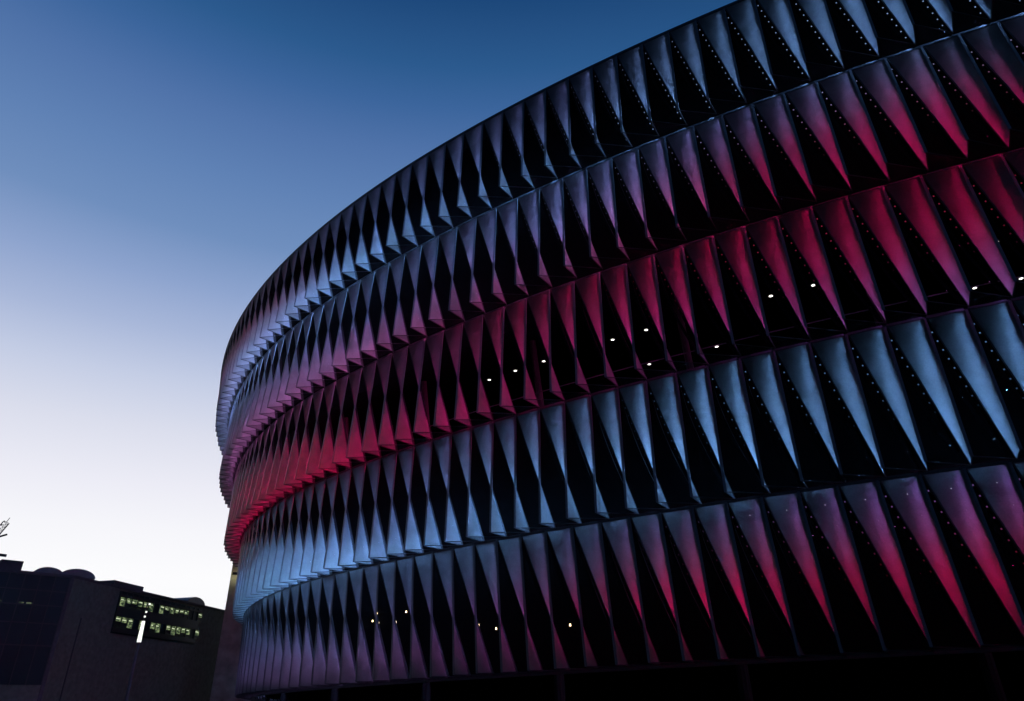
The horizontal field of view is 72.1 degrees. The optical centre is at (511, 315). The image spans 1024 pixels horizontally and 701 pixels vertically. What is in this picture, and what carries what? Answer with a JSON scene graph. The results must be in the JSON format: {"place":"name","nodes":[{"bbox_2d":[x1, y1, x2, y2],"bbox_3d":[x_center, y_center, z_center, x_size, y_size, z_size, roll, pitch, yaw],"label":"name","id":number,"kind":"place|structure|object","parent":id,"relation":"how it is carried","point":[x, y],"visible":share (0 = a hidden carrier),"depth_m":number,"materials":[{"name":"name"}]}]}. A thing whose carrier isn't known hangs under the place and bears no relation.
{"place":"outdoors","nodes":[
{"label":"outdoors","id":0,"kind":"place"},
{"bbox_2d":[0,0,735,609],"label":"sky","id":1,"kind":"structure","parent":0,"point":[160,160],"materials":[{"name":"blue"}]},
{"label":"plaza","id":2,"kind":"structure","parent":0,"visible":0},
{"bbox_2d":[124,602,150,700],"bbox_3d":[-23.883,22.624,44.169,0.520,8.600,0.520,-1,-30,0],"label":"lamp post","id":3,"kind":"object","parent":2,"relation":"on","point":[140,634],"visible":1,"depth_m":44.67,"materials":[{"name":"metal"}]},
{"bbox_2d":[210,0,1023,700],"bbox_3d":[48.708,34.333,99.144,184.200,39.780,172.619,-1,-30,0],"label":"stadium","id":4,"kind":"object","parent":2,"relation":"on","point":[682,362],"visible":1,"depth_m":40.55,"materials":[{"name":"metal"}]},
{"label":"ground","id":5,"kind":"structure","parent":0,"visible":0},
{"bbox_2d":[0,518,9,556],"bbox_3d":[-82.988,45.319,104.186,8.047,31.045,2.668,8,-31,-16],"label":"tower crane","id":6,"kind":"object","parent":5,"relation":"on","point":[3,555],"visible":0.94,"depth_m":111.94,"materials":[{"name":"metal"}]},
{"bbox_2d":[0,559,224,700],"bbox_3d":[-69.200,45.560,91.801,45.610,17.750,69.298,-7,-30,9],"label":"office building","id":7,"kind":"structure","parent":5,"relation":"on","point":[69,635],"depth_m":82.76,"materials":[{"name":"black concrete"}]},
{"bbox_2d":[114,616,120,626],"bbox_3d":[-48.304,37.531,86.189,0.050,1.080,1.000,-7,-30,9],"label":"window","id":8,"kind":"structure","parent":7,"relation":"in","point":[117,623],"depth_m":86.22,"materials":[{"name":"green glass"}]},
{"bbox_2d":[119,597,125,605],"bbox_3d":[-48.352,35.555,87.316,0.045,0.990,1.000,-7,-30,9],"label":"window","id":9,"kind":"structure","parent":7,"relation":"in","point":[122,601],"depth_m":87.33,"materials":[{"name":"green glass"}]},
{"bbox_2d":[121,618,126,627],"bbox_3d":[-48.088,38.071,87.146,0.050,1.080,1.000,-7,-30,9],"label":"window","id":10,"kind":"structure","parent":7,"relation":"in","point":[123,624],"depth_m":87.16,"materials":[{"name":"green glass"}]},
{"bbox_2d":[125,598,131,607],"bbox_3d":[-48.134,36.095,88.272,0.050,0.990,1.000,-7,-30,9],"label":"window","id":11,"kind":"structure","parent":7,"relation":"in","point":[128,602],"depth_m":88.32,"materials":[{"name":"green glass"}]},
{"bbox_2d":[127,619,132,627],"bbox_3d":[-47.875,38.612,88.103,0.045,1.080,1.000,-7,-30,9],"label":"window","id":12,"kind":"structure","parent":7,"relation":"in","point":[130,621],"depth_m":88.13,"materials":[{"name":"green glass"}]},
{"bbox_2d":[131,599,137,608],"bbox_3d":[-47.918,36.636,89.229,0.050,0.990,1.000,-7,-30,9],"label":"window","id":13,"kind":"structure","parent":7,"relation":"in","point":[134,603],"depth_m":89.24,"materials":[{"name":"green glass"}]},
{"bbox_2d":[132,619,138,628],"bbox_3d":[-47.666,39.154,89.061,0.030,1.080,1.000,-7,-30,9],"label":"window","id":14,"kind":"structure","parent":7,"relation":"in","point":[135,625],"depth_m":89.08,"materials":[{"name":"black glass"}]},
{"bbox_2d":[137,601,142,609],"bbox_3d":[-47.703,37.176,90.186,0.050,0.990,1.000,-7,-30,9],"label":"window","id":15,"kind":"structure","parent":7,"relation":"in","point":[140,603],"depth_m":90.21,"materials":[{"name":"green glass"}]},
{"bbox_2d":[144,622,149,630],"bbox_3d":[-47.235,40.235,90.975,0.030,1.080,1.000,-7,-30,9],"label":"window","id":16,"kind":"structure","parent":7,"relation":"in","point":[146,628],"depth_m":91.01,"materials":[{"name":"black glass"}]},
{"bbox_2d":[148,603,153,611],"bbox_3d":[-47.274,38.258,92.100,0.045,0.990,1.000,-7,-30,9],"label":"window","id":17,"kind":"structure","parent":7,"relation":"in","point":[151,606],"depth_m":92.17,"materials":[{"name":"green glass"}]},
{"bbox_2d":[150,622,154,631],"bbox_3d":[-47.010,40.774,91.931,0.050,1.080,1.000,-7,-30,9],"label":"window","id":18,"kind":"structure","parent":7,"relation":"in","point":[152,626],"depth_m":91.97,"materials":[{"name":"green glass"}]},
{"bbox_2d":[154,604,158,612],"bbox_3d":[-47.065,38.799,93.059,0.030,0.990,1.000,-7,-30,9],"label":"window","id":19,"kind":"structure","parent":7,"relation":"in","point":[156,607],"depth_m":93.10,"materials":[{"name":"black glass"}]},
{"bbox_2d":[155,623,160,632],"bbox_3d":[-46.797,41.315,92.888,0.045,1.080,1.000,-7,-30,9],"label":"window","id":20,"kind":"structure","parent":7,"relation":"in","point":[157,629],"depth_m":92.93,"materials":[{"name":"green glass"}]},
{"bbox_2d":[159,605,163,613],"bbox_3d":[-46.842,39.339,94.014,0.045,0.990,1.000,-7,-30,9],"label":"window","id":21,"kind":"structure","parent":7,"relation":"in","point":[161,610],"depth_m":94.05,"materials":[{"name":"green glass"}]},
{"bbox_2d":[160,624,165,633],"bbox_3d":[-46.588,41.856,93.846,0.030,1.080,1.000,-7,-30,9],"label":"window","id":22,"kind":"structure","parent":7,"relation":"in","point":[163,626],"depth_m":93.90,"materials":[{"name":"black glass"}]},
{"bbox_2d":[164,606,169,614],"bbox_3d":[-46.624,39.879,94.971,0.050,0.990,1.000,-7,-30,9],"label":"window","id":23,"kind":"structure","parent":7,"relation":"in","point":[166,612],"depth_m":95.02,"materials":[{"name":"green glass"}]},
{"bbox_2d":[165,625,170,633],"bbox_3d":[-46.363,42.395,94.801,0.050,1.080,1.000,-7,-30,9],"label":"window","id":24,"kind":"structure","parent":7,"relation":"in","point":[168,627],"depth_m":94.82,"materials":[{"name":"green glass"}]},
{"bbox_2d":[169,607,174,615],"bbox_3d":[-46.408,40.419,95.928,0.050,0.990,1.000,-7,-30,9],"label":"window","id":25,"kind":"structure","parent":7,"relation":"in","point":[171,613],"depth_m":95.98,"materials":[{"name":"green glass"}]},
{"bbox_2d":[170,626,175,634],"bbox_3d":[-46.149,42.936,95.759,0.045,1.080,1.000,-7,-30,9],"label":"window","id":26,"kind":"structure","parent":7,"relation":"in","point":[173,627],"depth_m":95.82,"materials":[{"name":"green glass"}]},
{"bbox_2d":[174,609,178,616],"bbox_3d":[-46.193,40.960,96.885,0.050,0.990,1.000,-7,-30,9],"label":"window","id":27,"kind":"structure","parent":7,"relation":"in","point":[176,610],"depth_m":96.90,"materials":[{"name":"green glass"}]},
{"bbox_2d":[175,627,180,635],"bbox_3d":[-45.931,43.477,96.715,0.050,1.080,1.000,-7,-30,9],"label":"window","id":28,"kind":"structure","parent":7,"relation":"in","point":[178,628],"depth_m":96.74,"materials":[{"name":"green glass"}]},
{"bbox_2d":[179,609,183,617],"bbox_3d":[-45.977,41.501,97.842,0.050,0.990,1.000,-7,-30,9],"label":"window","id":29,"kind":"structure","parent":7,"relation":"in","point":[181,611],"depth_m":97.85,"materials":[{"name":"green glass"}]},
{"bbox_2d":[180,628,185,636],"bbox_3d":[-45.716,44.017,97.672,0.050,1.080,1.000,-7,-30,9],"label":"window","id":30,"kind":"structure","parent":7,"relation":"in","point":[183,629],"depth_m":97.71,"materials":[{"name":"green glass"}]},
{"bbox_2d":[184,610,188,618],"bbox_3d":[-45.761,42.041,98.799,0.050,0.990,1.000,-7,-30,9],"label":"window","id":31,"kind":"structure","parent":7,"relation":"in","point":[186,612],"depth_m":98.82,"materials":[{"name":"green glass"}]},
{"bbox_2d":[185,629,189,637],"bbox_3d":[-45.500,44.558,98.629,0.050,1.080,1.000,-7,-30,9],"label":"window","id":32,"kind":"structure","parent":7,"relation":"in","point":[187,630],"depth_m":98.68,"materials":[{"name":"green glass"}]},
{"bbox_2d":[190,629,194,637],"bbox_3d":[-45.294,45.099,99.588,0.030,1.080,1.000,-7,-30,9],"label":"window","id":33,"kind":"structure","parent":7,"relation":"in","point":[192,631],"depth_m":99.61,"materials":[{"name":"black glass"}]},
{"bbox_2d":[194,630,198,638],"bbox_3d":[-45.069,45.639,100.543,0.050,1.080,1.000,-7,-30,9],"label":"window","id":34,"kind":"structure","parent":7,"relation":"in","point":[197,632],"depth_m":100.58,"materials":[{"name":"green glass"}]}
]}

